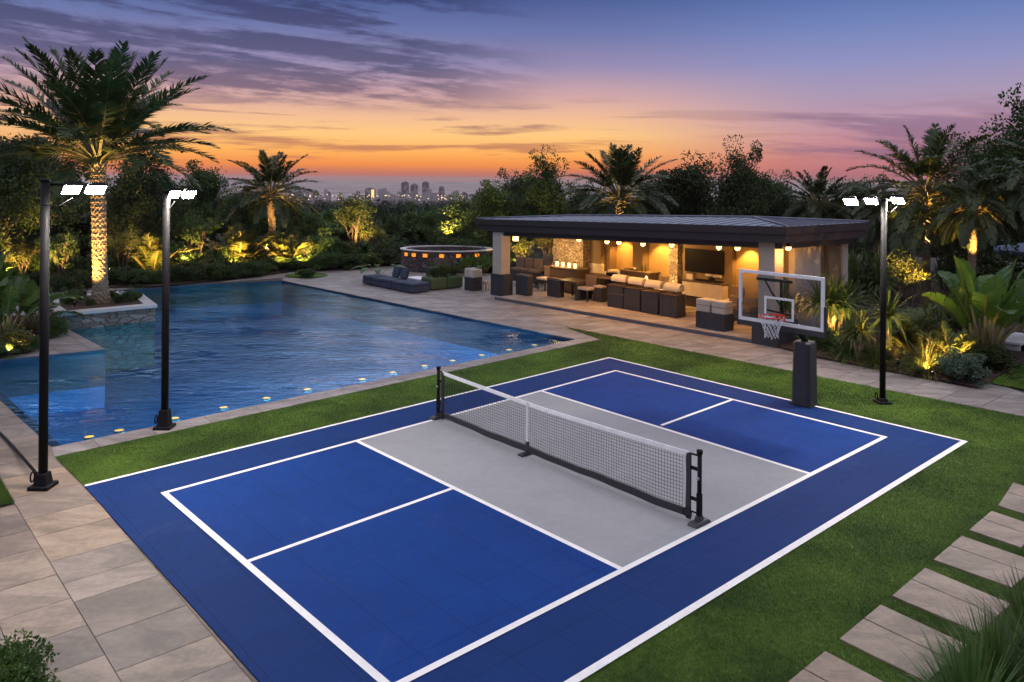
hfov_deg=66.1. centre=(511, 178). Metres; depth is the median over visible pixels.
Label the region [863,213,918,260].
tree
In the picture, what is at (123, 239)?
shrub
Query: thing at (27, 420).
pool ledge
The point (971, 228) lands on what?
palm tree
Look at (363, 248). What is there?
garden shrub
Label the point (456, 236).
garden shrub
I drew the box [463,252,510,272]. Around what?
broadleaf plant
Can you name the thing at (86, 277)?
hedge bush
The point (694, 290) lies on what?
counter
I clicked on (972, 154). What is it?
tree
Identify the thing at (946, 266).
dracaena
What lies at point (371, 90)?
sky
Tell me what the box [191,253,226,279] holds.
hedge bush
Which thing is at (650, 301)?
lounge seat
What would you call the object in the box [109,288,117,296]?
shrub
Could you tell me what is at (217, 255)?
garden shrub
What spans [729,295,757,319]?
armchair
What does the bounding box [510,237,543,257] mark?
shrub
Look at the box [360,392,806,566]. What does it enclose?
court kitchen
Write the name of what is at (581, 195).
tree
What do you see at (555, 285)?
cube stool
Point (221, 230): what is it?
garden shrub
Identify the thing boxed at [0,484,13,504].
lawn
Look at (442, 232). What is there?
shrub
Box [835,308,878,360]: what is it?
dracaena
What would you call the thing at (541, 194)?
tree
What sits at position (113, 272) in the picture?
hedge bush
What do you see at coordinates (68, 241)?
shrub
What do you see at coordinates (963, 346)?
feather palm
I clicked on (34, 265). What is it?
garden shrub
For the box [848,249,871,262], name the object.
dracaena
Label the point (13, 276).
hedge bush
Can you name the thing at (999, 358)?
shrub
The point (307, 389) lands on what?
pool light
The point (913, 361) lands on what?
shrub
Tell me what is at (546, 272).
chair
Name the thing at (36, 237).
garden shrub
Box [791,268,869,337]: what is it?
dracaena
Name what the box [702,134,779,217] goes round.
tree
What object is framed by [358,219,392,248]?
shrub
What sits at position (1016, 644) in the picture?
grass clump
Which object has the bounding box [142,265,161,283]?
hedge bush
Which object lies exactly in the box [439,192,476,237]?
tree
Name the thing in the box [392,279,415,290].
sofa module
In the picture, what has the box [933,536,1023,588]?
stepping stone
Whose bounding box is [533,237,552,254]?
shrub
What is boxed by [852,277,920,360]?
dracaena
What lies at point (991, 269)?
shrub
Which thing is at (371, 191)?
tower block
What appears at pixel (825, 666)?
stepping stone
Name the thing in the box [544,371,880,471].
court far half
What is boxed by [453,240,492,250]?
hedge bush
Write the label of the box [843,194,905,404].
floodlight pole
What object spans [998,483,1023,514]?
stepping stone
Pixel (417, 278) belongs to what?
table
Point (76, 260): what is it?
garden shrub
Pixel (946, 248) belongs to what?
tree
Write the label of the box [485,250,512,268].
hedge bush
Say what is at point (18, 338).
shrub
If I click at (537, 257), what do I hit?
hedge bush
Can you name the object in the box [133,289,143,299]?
shrub
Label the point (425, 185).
tower block
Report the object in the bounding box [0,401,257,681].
paving
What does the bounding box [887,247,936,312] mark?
shrub
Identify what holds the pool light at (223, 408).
on the pool ledge
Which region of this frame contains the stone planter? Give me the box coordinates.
[49,291,156,371]
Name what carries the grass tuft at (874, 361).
on the mulch bed at (895, 351)
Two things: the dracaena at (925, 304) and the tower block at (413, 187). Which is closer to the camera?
the dracaena at (925, 304)
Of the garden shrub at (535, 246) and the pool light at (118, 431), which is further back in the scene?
the garden shrub at (535, 246)
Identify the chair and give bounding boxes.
[536,266,549,290]
[578,274,596,301]
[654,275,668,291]
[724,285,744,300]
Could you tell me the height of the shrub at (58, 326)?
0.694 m
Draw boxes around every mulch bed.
[0,245,531,287]
[779,271,1023,386]
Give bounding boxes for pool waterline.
[0,281,574,397]
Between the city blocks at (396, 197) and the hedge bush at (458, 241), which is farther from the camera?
the city blocks at (396, 197)
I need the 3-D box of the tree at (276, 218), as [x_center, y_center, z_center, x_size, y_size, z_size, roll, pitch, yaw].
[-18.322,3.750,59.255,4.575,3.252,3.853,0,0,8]
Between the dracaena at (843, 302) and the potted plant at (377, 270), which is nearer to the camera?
the dracaena at (843, 302)
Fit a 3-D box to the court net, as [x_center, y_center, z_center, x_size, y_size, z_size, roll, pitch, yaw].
[0.534,3.996,12.441,0.340,0.963,5.985,0,0,-41]
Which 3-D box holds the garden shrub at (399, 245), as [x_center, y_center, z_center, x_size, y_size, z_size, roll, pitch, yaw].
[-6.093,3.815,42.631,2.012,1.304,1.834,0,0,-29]
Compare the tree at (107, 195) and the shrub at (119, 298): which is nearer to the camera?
the shrub at (119, 298)
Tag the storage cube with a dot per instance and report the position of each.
(714, 321)
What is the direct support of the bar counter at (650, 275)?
on the pavilion floor
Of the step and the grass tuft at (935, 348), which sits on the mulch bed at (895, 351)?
the grass tuft at (935, 348)
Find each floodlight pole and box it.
[27,178,107,490]
[153,188,196,430]
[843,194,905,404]
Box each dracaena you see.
[755,270,810,318]
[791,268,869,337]
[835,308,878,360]
[836,273,872,328]
[848,242,905,315]
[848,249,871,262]
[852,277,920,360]
[887,244,919,268]
[914,296,944,317]
[924,248,964,298]
[926,298,969,338]
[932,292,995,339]
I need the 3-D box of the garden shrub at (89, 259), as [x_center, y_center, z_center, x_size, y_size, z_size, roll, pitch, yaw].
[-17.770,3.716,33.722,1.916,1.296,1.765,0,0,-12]
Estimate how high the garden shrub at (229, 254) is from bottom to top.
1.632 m
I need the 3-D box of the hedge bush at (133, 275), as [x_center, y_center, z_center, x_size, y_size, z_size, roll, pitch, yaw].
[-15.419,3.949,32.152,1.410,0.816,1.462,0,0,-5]
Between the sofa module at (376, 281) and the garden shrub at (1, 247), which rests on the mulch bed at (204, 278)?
the garden shrub at (1, 247)
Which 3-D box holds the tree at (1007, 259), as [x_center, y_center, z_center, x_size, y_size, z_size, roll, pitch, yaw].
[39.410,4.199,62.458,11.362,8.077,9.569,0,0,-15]
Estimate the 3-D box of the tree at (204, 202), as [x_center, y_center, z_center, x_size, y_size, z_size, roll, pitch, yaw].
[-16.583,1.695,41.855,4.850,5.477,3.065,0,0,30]
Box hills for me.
[173,179,878,186]
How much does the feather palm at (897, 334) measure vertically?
1.387 m
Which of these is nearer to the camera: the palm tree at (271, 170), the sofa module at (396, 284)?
the sofa module at (396, 284)
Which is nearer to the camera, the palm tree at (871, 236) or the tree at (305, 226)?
the palm tree at (871, 236)
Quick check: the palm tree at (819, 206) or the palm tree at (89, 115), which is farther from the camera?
the palm tree at (819, 206)
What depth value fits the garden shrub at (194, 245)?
43.42 m
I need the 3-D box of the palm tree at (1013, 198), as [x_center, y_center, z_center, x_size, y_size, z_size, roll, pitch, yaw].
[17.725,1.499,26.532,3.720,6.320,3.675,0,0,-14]
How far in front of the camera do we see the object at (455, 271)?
32.31 m
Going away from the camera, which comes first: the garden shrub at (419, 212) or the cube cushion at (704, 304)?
the cube cushion at (704, 304)
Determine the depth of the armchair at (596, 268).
30.48 m
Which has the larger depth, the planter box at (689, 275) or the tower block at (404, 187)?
the tower block at (404, 187)
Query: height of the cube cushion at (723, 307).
0.364 m
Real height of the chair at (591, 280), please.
0.920 m
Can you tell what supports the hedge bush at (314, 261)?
on the mulch bed at (204, 278)
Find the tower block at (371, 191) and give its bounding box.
[365,187,375,201]
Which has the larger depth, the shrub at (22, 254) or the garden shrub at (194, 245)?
the garden shrub at (194, 245)
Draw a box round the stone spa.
[400,245,492,272]
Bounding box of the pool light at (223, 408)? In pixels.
[219,406,228,409]
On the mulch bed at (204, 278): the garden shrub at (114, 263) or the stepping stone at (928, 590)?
the garden shrub at (114, 263)
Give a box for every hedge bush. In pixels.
[7,267,25,283]
[22,270,60,288]
[49,271,83,291]
[61,263,92,286]
[107,266,136,285]
[116,265,154,286]
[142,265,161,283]
[152,264,191,282]
[176,262,205,281]
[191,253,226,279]
[217,264,242,278]
[233,257,266,277]
[258,256,277,272]
[264,256,303,270]
[282,255,310,269]
[302,247,334,268]
[318,252,363,268]
[338,251,366,269]
[352,246,383,266]
[368,247,400,263]
[437,223,490,245]
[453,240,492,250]
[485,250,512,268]
[513,253,543,260]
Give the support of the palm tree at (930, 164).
on the mulch bed at (895, 351)
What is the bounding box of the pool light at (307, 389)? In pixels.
[303,388,311,391]
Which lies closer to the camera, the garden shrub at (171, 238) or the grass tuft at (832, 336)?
the grass tuft at (832, 336)
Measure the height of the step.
0.092 m
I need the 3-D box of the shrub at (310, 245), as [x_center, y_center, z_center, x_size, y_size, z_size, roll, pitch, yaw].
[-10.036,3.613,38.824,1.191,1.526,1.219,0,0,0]
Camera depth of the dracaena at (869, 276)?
25.72 m
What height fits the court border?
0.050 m
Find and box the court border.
[85,358,959,681]
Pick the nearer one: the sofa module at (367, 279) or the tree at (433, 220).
the sofa module at (367, 279)
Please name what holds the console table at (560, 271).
on the pavilion floor
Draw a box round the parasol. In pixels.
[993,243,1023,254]
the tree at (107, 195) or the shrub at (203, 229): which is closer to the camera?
the shrub at (203, 229)
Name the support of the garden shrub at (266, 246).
on the mulch bed at (204, 278)
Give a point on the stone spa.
(419, 259)
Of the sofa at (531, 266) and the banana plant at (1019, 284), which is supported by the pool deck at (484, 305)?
the sofa at (531, 266)
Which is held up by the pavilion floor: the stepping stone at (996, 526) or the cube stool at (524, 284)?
the cube stool at (524, 284)
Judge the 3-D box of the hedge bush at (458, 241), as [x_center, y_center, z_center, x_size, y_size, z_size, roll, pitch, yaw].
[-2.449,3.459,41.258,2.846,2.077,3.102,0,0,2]
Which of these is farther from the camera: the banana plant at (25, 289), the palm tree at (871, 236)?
the palm tree at (871, 236)
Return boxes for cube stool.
[516,273,532,295]
[547,277,563,297]
[593,285,606,301]
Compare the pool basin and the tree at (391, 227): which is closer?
the pool basin
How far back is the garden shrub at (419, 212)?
54.15 m
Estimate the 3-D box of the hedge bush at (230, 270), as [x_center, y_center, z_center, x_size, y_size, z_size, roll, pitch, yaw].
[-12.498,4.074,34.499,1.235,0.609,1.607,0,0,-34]
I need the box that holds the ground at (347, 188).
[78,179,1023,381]
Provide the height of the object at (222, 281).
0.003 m
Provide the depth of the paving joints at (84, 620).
8.21 m
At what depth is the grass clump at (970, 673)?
6.47 m
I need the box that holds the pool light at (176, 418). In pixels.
[172,416,179,420]
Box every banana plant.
[0,252,29,296]
[0,277,84,339]
[0,280,84,330]
[921,255,1023,350]
[1015,279,1023,332]
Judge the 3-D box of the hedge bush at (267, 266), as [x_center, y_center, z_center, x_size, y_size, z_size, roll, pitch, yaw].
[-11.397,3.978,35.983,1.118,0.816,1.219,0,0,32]
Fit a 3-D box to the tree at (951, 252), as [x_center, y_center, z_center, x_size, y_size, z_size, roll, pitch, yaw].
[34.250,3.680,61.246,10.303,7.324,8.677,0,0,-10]
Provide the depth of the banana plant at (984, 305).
19.52 m
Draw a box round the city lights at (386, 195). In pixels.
[282,194,461,200]
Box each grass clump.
[894,621,1023,681]
[902,593,1023,681]
[942,562,1023,658]
[950,597,1023,681]
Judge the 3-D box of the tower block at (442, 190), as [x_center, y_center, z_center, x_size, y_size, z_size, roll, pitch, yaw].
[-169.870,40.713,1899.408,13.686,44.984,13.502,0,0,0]
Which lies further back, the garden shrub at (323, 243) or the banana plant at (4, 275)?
the garden shrub at (323, 243)
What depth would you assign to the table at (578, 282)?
28.70 m
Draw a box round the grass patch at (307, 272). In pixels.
[293,268,318,277]
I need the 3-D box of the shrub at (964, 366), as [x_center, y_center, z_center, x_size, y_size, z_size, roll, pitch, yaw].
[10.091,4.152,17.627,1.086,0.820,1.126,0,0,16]
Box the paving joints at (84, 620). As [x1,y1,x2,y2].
[0,503,250,681]
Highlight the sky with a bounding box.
[0,0,1023,185]
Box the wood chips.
[0,270,1023,385]
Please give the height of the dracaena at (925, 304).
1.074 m
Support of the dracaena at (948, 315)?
on the mulch bed at (895, 351)
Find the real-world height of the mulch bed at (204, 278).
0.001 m
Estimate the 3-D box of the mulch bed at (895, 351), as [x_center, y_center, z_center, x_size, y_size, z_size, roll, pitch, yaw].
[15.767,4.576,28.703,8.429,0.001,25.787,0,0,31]
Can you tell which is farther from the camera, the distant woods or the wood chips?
the distant woods
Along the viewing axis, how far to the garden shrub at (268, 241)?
38.15 m
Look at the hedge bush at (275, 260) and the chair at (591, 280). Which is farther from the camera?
the hedge bush at (275, 260)
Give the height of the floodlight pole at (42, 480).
4.445 m
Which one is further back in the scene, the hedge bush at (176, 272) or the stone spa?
the stone spa
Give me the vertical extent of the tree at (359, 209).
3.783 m
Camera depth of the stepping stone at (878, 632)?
7.66 m
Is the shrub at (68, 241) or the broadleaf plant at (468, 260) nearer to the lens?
the shrub at (68, 241)
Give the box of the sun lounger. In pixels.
[1003,332,1023,350]
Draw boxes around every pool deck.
[0,273,286,359]
[282,265,1023,415]
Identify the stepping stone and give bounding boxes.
[789,651,882,681]
[840,605,966,681]
[892,568,1010,632]
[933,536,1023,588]
[969,511,1023,548]
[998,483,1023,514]
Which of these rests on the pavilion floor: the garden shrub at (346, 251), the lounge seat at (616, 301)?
the lounge seat at (616, 301)
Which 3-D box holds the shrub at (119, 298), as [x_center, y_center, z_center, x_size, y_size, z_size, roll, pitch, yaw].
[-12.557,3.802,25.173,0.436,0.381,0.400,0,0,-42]
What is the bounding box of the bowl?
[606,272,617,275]
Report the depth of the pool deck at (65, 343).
21.09 m
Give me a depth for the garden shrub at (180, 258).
35.10 m
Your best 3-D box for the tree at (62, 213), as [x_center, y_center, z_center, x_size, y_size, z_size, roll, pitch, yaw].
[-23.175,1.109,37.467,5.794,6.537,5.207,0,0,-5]
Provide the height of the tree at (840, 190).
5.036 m
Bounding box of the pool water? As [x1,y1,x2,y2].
[0,282,564,445]
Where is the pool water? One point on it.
(283, 297)
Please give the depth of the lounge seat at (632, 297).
26.34 m
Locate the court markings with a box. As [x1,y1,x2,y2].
[85,357,967,681]
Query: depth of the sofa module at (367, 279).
32.91 m
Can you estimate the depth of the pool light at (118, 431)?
14.75 m
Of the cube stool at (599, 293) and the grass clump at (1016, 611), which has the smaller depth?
the grass clump at (1016, 611)
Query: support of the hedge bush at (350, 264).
on the mulch bed at (204, 278)
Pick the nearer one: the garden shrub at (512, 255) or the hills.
the garden shrub at (512, 255)
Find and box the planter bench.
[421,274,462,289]
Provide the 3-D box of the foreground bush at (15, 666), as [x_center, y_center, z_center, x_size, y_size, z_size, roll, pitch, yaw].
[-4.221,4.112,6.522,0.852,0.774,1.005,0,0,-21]
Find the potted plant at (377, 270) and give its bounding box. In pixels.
[351,264,406,273]
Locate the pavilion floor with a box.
[499,291,751,338]
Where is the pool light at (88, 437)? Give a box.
[83,435,94,439]
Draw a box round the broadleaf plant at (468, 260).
[455,254,483,271]
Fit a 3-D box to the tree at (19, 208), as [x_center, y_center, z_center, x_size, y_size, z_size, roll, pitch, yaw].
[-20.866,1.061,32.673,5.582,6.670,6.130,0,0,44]
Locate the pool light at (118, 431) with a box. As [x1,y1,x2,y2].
[113,428,124,433]
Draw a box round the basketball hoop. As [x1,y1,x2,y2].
[737,269,826,407]
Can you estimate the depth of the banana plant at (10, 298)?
21.26 m
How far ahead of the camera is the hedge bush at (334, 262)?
37.71 m
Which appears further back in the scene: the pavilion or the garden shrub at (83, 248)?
the garden shrub at (83, 248)
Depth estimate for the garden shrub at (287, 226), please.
48.53 m
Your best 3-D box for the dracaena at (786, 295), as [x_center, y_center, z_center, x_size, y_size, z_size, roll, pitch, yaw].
[7.773,3.508,22.534,1.789,2.055,1.661,0,0,-29]
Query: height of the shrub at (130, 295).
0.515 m
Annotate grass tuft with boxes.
[809,319,862,353]
[816,317,879,364]
[847,334,901,373]
[875,329,980,382]
[903,316,978,357]
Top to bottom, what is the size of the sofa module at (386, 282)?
0.350 m
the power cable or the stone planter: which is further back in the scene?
the stone planter
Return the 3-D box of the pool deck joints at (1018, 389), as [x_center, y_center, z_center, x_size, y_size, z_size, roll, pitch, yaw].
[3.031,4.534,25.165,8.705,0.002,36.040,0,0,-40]
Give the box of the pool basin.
[8,302,497,444]
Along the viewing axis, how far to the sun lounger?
20.88 m
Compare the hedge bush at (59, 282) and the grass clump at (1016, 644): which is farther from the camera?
the hedge bush at (59, 282)
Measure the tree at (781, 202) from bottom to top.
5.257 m
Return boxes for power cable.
[0,431,37,473]
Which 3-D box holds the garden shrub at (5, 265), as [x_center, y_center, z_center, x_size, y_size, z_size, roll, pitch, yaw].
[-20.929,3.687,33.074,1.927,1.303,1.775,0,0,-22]
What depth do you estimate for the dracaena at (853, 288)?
23.37 m
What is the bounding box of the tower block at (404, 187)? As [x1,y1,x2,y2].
[401,181,408,201]
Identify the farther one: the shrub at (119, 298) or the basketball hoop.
the shrub at (119, 298)
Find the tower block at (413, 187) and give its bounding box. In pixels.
[410,183,417,201]
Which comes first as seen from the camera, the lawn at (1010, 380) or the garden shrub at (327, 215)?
the lawn at (1010, 380)
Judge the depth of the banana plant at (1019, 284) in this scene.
21.18 m
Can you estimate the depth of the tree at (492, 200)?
41.38 m
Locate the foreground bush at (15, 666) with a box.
[0,627,60,681]
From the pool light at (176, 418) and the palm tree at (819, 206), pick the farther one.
the palm tree at (819, 206)
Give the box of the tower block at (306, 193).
[302,190,308,200]
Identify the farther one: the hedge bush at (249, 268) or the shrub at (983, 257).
the hedge bush at (249, 268)
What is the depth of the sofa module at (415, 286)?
30.68 m
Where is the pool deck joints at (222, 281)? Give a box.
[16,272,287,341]
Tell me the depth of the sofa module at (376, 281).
32.37 m
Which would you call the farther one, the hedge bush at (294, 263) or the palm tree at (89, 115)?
the hedge bush at (294, 263)
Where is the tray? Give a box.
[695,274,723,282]
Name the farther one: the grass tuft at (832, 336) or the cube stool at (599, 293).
the cube stool at (599, 293)
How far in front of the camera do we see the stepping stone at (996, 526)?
10.12 m
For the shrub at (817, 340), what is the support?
on the mulch bed at (895, 351)
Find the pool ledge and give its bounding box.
[0,392,60,446]
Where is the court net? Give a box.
[429,366,710,528]
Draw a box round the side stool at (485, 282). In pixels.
[482,281,489,289]
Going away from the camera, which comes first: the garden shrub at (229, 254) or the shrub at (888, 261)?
the shrub at (888, 261)
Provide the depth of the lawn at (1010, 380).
17.82 m
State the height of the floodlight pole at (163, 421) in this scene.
4.286 m
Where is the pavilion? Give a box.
[475,214,869,347]
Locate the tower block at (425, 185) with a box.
[422,181,428,192]
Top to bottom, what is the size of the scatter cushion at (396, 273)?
0.430 m
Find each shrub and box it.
[0,229,37,254]
[0,323,35,352]
[0,341,21,359]
[1,252,36,275]
[4,237,39,275]
[11,240,79,275]
[19,186,113,258]
[19,233,59,256]
[21,335,38,349]
[35,226,84,276]
[35,311,71,337]
[54,251,92,276]
[59,284,85,303]
[72,253,116,271]
[74,286,87,297]
[83,295,95,305]
[85,211,180,248]
[86,234,143,271]
[106,224,155,271]
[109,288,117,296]
[112,291,125,302]
[119,285,139,301]
[124,241,177,269]
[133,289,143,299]
[144,241,195,270]
[157,209,210,253]
[173,207,225,258]
[176,246,199,267]
[193,247,230,265]
[204,208,245,246]
[210,237,256,265]
[235,230,281,262]
[241,211,293,241]
[256,233,280,263]
[277,230,317,257]
[278,209,315,237]
[288,208,350,237]
[293,221,355,255]
[296,237,318,266]
[323,235,354,254]
[339,212,376,243]
[349,237,375,254]
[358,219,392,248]
[365,234,400,255]
[370,209,404,240]
[381,211,427,244]
[387,236,408,260]
[402,202,445,243]
[433,218,465,244]
[446,231,463,242]
[464,223,512,245]
[486,238,519,263]
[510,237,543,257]
[522,237,541,248]
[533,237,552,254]
[794,325,841,354]
[848,243,914,296]
[859,336,893,363]
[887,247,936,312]
[901,349,930,373]
[934,346,991,387]
[937,234,1023,276]
[965,342,1022,379]
[974,264,1023,305]
[1011,255,1023,275]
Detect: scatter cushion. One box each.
[392,266,401,277]
[400,267,409,278]
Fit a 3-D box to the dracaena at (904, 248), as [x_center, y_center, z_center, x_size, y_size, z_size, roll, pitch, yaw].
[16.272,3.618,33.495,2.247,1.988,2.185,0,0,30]
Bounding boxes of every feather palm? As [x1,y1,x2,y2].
[113,233,201,273]
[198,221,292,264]
[258,232,307,259]
[866,303,959,353]
[916,319,983,362]
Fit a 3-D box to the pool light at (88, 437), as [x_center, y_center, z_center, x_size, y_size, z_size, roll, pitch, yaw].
[-7.748,4.746,14.414,0.200,0.045,0.200,0,0,0]
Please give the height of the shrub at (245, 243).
2.364 m
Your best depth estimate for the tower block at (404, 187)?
1892.39 m
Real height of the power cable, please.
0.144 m
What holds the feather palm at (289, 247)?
on the mulch bed at (204, 278)
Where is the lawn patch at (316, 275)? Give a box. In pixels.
[285,273,327,277]
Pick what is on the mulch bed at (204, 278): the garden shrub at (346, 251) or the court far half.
the garden shrub at (346, 251)
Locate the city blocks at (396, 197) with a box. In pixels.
[239,187,801,202]
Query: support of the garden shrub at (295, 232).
on the mulch bed at (204, 278)
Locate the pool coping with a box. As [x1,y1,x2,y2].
[52,339,598,456]
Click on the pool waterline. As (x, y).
(65, 379)
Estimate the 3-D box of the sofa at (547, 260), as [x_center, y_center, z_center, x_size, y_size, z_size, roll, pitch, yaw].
[1.654,3.863,33.743,0.396,1.100,1.195,0,0,-41]
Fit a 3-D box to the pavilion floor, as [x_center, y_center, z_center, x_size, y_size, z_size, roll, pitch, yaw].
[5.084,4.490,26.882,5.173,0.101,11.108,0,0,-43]
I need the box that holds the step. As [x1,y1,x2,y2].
[495,297,751,342]
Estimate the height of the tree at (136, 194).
6.538 m
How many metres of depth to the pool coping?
15.59 m
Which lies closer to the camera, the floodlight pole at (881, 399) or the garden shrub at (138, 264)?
the floodlight pole at (881, 399)
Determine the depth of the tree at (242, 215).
45.51 m
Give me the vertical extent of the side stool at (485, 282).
0.360 m
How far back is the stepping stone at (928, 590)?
8.44 m
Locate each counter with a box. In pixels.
[619,269,660,288]
[681,279,728,306]
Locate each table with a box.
[407,276,420,280]
[549,265,590,294]
[559,277,591,300]
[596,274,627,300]
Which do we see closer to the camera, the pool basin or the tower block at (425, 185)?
the pool basin
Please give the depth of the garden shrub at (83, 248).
40.05 m
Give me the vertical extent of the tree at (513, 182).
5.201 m
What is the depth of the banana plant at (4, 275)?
22.90 m
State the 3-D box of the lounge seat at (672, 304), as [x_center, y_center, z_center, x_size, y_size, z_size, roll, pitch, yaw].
[5.168,3.906,25.316,0.501,1.041,0.691,0,0,-41]
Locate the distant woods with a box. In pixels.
[181,198,1023,261]
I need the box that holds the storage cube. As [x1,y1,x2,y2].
[696,311,733,331]
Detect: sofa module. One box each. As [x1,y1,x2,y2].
[363,274,387,284]
[372,276,393,286]
[382,277,404,288]
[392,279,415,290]
[402,281,428,292]
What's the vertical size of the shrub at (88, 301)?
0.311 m
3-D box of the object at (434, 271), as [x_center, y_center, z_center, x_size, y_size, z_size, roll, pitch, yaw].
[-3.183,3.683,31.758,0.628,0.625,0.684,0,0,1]
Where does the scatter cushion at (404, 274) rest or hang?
on the sofa module at (386, 282)
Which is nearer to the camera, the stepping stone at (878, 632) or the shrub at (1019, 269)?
the stepping stone at (878, 632)
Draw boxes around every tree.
[0,36,234,302]
[0,132,90,275]
[0,135,90,248]
[78,176,121,208]
[80,134,191,254]
[161,159,235,252]
[165,172,188,217]
[216,150,320,244]
[217,185,263,241]
[259,210,287,236]
[288,207,322,238]
[332,190,377,255]
[379,213,406,242]
[413,202,446,244]
[437,179,514,238]
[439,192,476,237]
[495,167,534,245]
[505,144,584,254]
[555,142,681,216]
[564,180,607,214]
[628,171,670,216]
[635,149,756,216]
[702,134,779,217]
[759,169,809,218]
[773,165,860,219]
[801,193,839,217]
[814,173,890,252]
[836,182,916,252]
[838,123,1023,300]
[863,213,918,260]
[918,166,1023,270]
[931,180,1007,256]
[931,218,980,255]
[933,131,1023,257]
[944,82,1023,244]
[968,140,1023,228]
[983,232,1022,260]
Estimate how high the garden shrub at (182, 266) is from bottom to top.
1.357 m
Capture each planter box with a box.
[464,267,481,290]
[686,272,695,279]
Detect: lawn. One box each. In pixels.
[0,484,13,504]
[55,327,1023,681]
[990,365,1023,388]
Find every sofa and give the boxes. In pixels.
[510,256,542,284]
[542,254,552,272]
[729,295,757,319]
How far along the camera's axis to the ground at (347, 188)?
4657.40 m
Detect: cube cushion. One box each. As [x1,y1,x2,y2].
[696,297,716,312]
[711,300,732,314]
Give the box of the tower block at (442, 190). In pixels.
[439,186,444,202]
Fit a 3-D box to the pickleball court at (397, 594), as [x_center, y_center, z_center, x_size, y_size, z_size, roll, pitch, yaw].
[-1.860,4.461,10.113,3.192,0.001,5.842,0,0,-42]
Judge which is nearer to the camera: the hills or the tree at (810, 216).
the tree at (810, 216)
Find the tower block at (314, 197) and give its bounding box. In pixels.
[312,190,318,201]
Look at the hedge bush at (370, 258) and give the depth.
38.95 m
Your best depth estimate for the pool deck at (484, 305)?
23.28 m
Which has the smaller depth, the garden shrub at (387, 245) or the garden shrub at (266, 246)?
the garden shrub at (266, 246)
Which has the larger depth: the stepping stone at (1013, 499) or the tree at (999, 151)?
the tree at (999, 151)
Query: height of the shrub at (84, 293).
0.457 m
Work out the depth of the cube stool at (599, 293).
28.19 m
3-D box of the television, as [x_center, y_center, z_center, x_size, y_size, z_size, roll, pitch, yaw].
[6.633,2.863,27.172,0.054,0.820,1.581,0,0,-41]
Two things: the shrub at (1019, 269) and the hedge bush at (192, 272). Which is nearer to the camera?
the shrub at (1019, 269)
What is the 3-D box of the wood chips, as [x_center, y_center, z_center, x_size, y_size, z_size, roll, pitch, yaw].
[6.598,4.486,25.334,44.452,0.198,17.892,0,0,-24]
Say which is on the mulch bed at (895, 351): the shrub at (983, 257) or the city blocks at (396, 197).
the shrub at (983, 257)
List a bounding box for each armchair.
[589,263,604,293]
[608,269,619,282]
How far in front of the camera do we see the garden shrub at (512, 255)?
40.68 m
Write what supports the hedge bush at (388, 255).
on the mulch bed at (204, 278)
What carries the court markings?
on the court border
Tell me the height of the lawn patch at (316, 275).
0.030 m
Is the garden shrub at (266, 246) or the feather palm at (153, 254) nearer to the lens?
the feather palm at (153, 254)
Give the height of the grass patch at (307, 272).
0.404 m
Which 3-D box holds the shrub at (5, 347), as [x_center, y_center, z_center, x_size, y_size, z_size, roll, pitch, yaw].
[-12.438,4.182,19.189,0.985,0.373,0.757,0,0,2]
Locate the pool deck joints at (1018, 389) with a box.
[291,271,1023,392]
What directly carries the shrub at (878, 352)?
on the mulch bed at (895, 351)
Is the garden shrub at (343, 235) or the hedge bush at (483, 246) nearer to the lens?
the hedge bush at (483, 246)
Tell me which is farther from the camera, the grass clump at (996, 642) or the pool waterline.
the pool waterline
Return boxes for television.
[685,248,723,274]
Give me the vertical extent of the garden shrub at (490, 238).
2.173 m
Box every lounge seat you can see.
[607,274,631,308]
[624,277,648,311]
[641,279,666,314]
[659,282,685,317]
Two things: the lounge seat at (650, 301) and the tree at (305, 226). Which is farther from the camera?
the tree at (305, 226)

